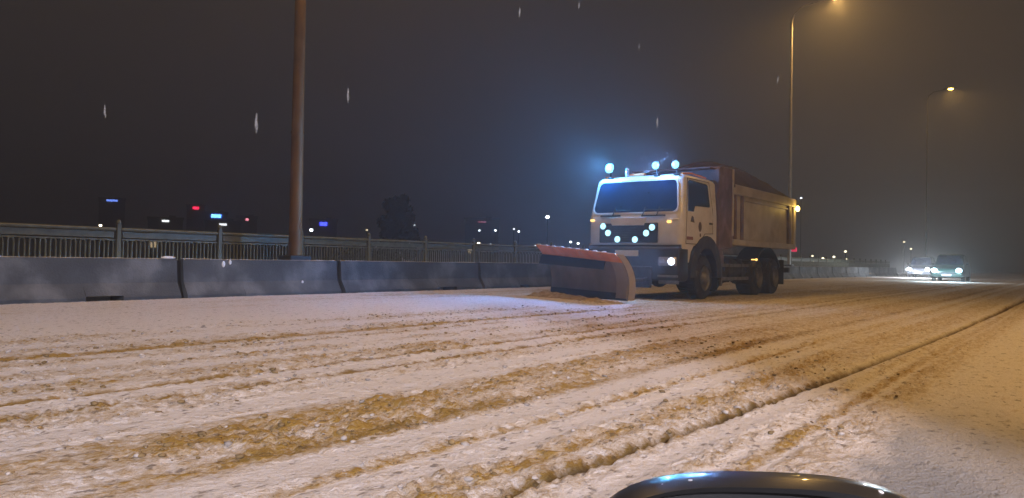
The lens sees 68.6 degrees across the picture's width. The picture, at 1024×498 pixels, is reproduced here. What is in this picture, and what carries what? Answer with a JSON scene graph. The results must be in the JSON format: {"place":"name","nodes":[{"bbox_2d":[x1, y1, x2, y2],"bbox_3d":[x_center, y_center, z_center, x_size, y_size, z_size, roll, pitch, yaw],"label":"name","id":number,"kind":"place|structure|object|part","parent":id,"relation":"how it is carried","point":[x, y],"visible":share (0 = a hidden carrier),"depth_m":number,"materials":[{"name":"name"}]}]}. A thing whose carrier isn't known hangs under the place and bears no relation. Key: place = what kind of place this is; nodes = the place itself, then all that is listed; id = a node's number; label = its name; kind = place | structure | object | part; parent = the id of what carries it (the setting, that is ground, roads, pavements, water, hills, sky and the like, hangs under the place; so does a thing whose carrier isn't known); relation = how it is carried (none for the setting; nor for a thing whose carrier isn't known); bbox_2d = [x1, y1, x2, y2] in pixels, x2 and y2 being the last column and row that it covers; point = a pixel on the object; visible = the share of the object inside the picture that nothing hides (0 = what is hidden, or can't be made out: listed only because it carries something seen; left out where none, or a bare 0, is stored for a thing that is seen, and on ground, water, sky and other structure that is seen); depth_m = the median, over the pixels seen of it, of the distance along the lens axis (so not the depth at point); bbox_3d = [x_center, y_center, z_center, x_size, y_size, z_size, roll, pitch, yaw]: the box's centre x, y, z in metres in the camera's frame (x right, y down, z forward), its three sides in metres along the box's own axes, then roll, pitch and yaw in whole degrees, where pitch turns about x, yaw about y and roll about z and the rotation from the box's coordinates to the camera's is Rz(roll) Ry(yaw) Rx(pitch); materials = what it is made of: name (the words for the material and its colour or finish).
{"place":"outdoors","nodes":[
{"label":"outdoors","id":0,"kind":"place"},
{"bbox_2d":[97,197,125,257],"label":"building","id":1,"kind":"structure","parent":0,"point":[111,211],"depth_m":259.97,"materials":[{"name":"grey"}]},
{"bbox_2d":[147,215,183,259],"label":"building","id":2,"kind":"structure","parent":0,"point":[170,222],"depth_m":190.00,"materials":[{"name":"grey"}]},
{"bbox_2d":[186,203,205,258],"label":"building","id":3,"kind":"structure","parent":0,"point":[195,217],"depth_m":270.09,"materials":[{"name":"grey"}]},
{"bbox_2d":[204,211,227,241],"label":"building","id":4,"kind":"structure","parent":0,"point":[220,215],"depth_m":249.94,"materials":[{"name":"grey"}]},
{"bbox_2d":[204,219,241,258],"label":"building","id":5,"kind":"structure","parent":0,"point":[229,225],"depth_m":180.17,"materials":[{"name":"grey"}]},
{"bbox_2d":[236,214,257,259],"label":"building","id":6,"kind":"structure","parent":0,"point":[249,223],"depth_m":240.25,"materials":[{"name":"grey"}]},
{"bbox_2d":[309,217,337,259],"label":"building","id":7,"kind":"structure","parent":0,"point":[327,227],"depth_m":229.97,"materials":[{"name":"grey"}]},
{"bbox_2d":[322,246,400,260],"bbox_3d":[-10.093,3.550,51.423,7.198,7.849,6.892,1,-1,8],"label":"tree","id":8,"kind":"object","parent":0,"point":[364,254],"visible":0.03,"depth_m":50.50,"materials":[{"name":"plant"}]},
{"bbox_2d":[376,193,421,260],"bbox_3d":[-8.958,1.655,57.894,3.934,11.863,4.172,0,-1,37],"label":"tree","id":9,"kind":"object","parent":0,"point":[397,221],"visible":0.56,"depth_m":57.36,"materials":[{"name":"green plant"}]},
{"bbox_2d":[464,217,499,262],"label":"building","id":10,"kind":"structure","parent":0,"point":[487,226],"depth_m":200.06,"materials":[{"name":"grey"}]},
{"bbox_2d":[0,272,1023,497],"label":"road","id":11,"kind":"structure","parent":0,"point":[949,423],"depth_m":4.97,"materials":[{"name":"white snow"}]},
{"bbox_2d":[0,301,918,497],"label":"slush clods","id":12,"kind":"object","parent":11,"relation":"on","point":[201,434],"visible":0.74,"depth_m":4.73,"materials":[{"name":"brown snow"}]},
{"bbox_2d":[525,290,624,303],"bbox_3d":[1.431,1.088,17.174,0.956,0.178,3.644,1,-1,-29],"label":"snow pile","id":13,"kind":"object","parent":11,"relation":"on","point":[546,293],"visible":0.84,"depth_m":17.16,"materials":[{"name":"white snow"}]},
{"bbox_2d":[536,160,799,300],"bbox_3d":[4.527,-0.611,20.730,3.634,3.810,10.892,0,-1,37],"label":"snow plow truck","id":14,"kind":"object","parent":11,"relation":"on","point":[686,228],"visible":0.99,"depth_m":18.18,"materials":[{"name":"white paint"}]},
{"bbox_2d":[610,471,906,497],"bbox_3d":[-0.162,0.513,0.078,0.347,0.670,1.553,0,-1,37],"label":"car","id":15,"kind":"object","parent":11,"relation":"on","point":[731,484],"visible":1,"depth_m":0.62,"materials":[{"name":"black metal"}]},
{"bbox_2d":[907,257,937,277],"bbox_3d":[33.930,1.511,61.960,2.080,1.700,4.482,0,-1,37],"label":"car","id":16,"kind":"object","parent":11,"relation":"on","point":[919,266],"visible":0.74,"depth_m":60.88,"materials":[{"name":"grey paint"}]},
{"bbox_2d":[931,254,969,281],"bbox_3d":[28.087,1.204,47.962,2.080,1.700,4.482,0,-1,37],"label":"car","id":17,"kind":"object","parent":11,"relation":"on","point":[952,265],"visible":0.99,"depth_m":46.92,"materials":[{"name":"grey paint"}]},
{"bbox_3d":[28.880,0.727,47.773,0.130,0.545,2.250,0,-1,37],"label":"side window","id":18,"kind":"part","parent":17,"relation":"part of","materials":[{"name":"grey glass"}]},
{"bbox_2d":[0,0,1023,272],"label":"sky","id":19,"kind":"structure","parent":0,"point":[513,112],"materials":[{"name":"black"}]},
{"bbox_2d":[546,215,548,243],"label":"yard lamp","id":20,"kind":"object","parent":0,"point":[547,216],"visible":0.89,"depth_m":110.01,"materials":[{"name":"metal"}]},
{"bbox_2d":[800,197,801,255],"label":"yard lamp","id":21,"kind":"object","parent":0,"point":[800,235],"visible":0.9,"depth_m":160.02,"materials":[{"name":"metal"}]},
{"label":"bridge deck","id":22,"kind":"structure","parent":0,"visible":0},
{"bbox_2d":[0,256,183,304],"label":"concrete barrier","id":23,"kind":"object","parent":22,"relation":"on","point":[26,280],"visible":0.97,"depth_m":13.30,"materials":[{"name":"grey concrete"}]},
{"bbox_2d":[179,258,341,297],"bbox_3d":[-5.379,0.642,16.431,0.580,0.830,3.950,0,-1,37],"label":"concrete barrier","id":24,"kind":"object","parent":22,"relation":"on","point":[204,278],"visible":0.97,"depth_m":16.06,"materials":[{"name":"grey concrete"}]},
{"bbox_2d":[337,260,482,292],"bbox_3d":[-2.600,0.744,20.120,0.580,0.831,5.250,0,-1,37],"label":"concrete barrier","id":25,"kind":"object","parent":22,"relation":"on","point":[373,276],"visible":0.94,"depth_m":19.62,"materials":[{"name":"grey concrete"}]},
{"bbox_2d":[477,262,551,288],"bbox_3d":[0.188,0.848,23.822,0.580,0.829,3.980,0,-1,37],"label":"concrete barrier","id":26,"kind":"object","parent":22,"relation":"on","point":[506,275],"visible":0.77,"depth_m":23.40,"materials":[{"name":"grey concrete"}]},
{"bbox_2d":[86,271,1023,301],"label":"walkway","id":27,"kind":"structure","parent":22,"relation":"on","point":[99,298],"depth_m":13.99,"materials":[{"name":"white snow"}]},
{"bbox_2d":[278,0,310,259],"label":"street lamp","id":28,"kind":"object","parent":27,"relation":"on","point":[296,201],"visible":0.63,"depth_m":18.18,"materials":[{"name":"metal"}]},
{"bbox_2d":[0,220,889,266],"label":"bridge railing","id":29,"kind":"object","parent":27,"relation":"on","point":[261,238],"visible":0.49,"depth_m":18.71,"materials":[{"name":"metal"}]},
{"bbox_2d":[784,0,823,265],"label":"street lamp","id":30,"kind":"object","parent":27,"relation":"on","point":[790,150],"visible":0.74,"depth_m":49.61,"materials":[{"name":"metal"}]},
{"bbox_2d":[925,87,957,256],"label":"street lamp","id":31,"kind":"object","parent":27,"relation":"on","point":[950,88],"visible":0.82,"depth_m":94.50,"materials":[{"name":"metal"}]},
{"bbox_2d":[784,266,801,278],"bbox_3d":[17.031,1.470,46.181,0.580,0.830,3.980,0,-1,37],"label":"concrete barrier","id":32,"kind":"object","parent":22,"relation":"on","point":[794,273],"visible":0.65,"depth_m":46.43,"materials":[{"name":"grey concrete"}]},
{"bbox_2d":[799,266,819,278],"bbox_3d":[19.437,1.559,49.375,0.580,0.829,3.980,0,-1,37],"label":"concrete barrier","id":33,"kind":"object","parent":22,"relation":"on","point":[808,272],"visible":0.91,"depth_m":49.06,"materials":[{"name":"grey concrete"}]},
{"bbox_2d":[817,267,834,277],"bbox_3d":[21.843,1.647,52.570,0.580,0.830,3.980,0,-1,37],"label":"concrete barrier","id":34,"kind":"object","parent":22,"relation":"on","point":[824,272],"visible":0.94,"depth_m":52.33,"materials":[{"name":"grey concrete"}]},
{"bbox_2d":[832,267,847,277],"bbox_3d":[24.249,1.736,55.764,0.580,0.829,3.980,0,-1,37],"label":"concrete barrier","id":35,"kind":"object","parent":22,"relation":"on","point":[837,272],"visible":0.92,"depth_m":55.49,"materials":[{"name":"grey concrete"}]},
{"bbox_2d":[846,267,860,276],"bbox_3d":[26.655,1.825,58.958,0.580,0.830,3.980,0,-1,37],"label":"concrete barrier","id":36,"kind":"object","parent":22,"relation":"on","point":[851,271],"visible":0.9,"depth_m":58.71,"materials":[{"name":"grey concrete"}]},
{"bbox_2d":[858,267,870,276],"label":"concrete barrier","id":37,"kind":"object","parent":22,"relation":"on","point":[863,271],"visible":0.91,"depth_m":61.93,"materials":[{"name":"grey concrete"}]},
{"bbox_2d":[869,267,880,275],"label":"concrete barrier","id":38,"kind":"object","parent":22,"relation":"on","point":[873,271],"visible":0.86,"depth_m":65.12,"materials":[{"name":"grey concrete"}]},
{"bbox_2d":[879,267,889,275],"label":"concrete barrier","id":39,"kind":"object","parent":22,"relation":"on","point":[883,271],"visible":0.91,"depth_m":68.28,"materials":[{"name":"grey concrete"}]},
{"bbox_2d":[887,267,897,275],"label":"concrete barrier","id":40,"kind":"object","parent":22,"relation":"on","point":[892,271],"visible":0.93,"depth_m":71.32,"materials":[{"name":"grey concrete"}]}
]}

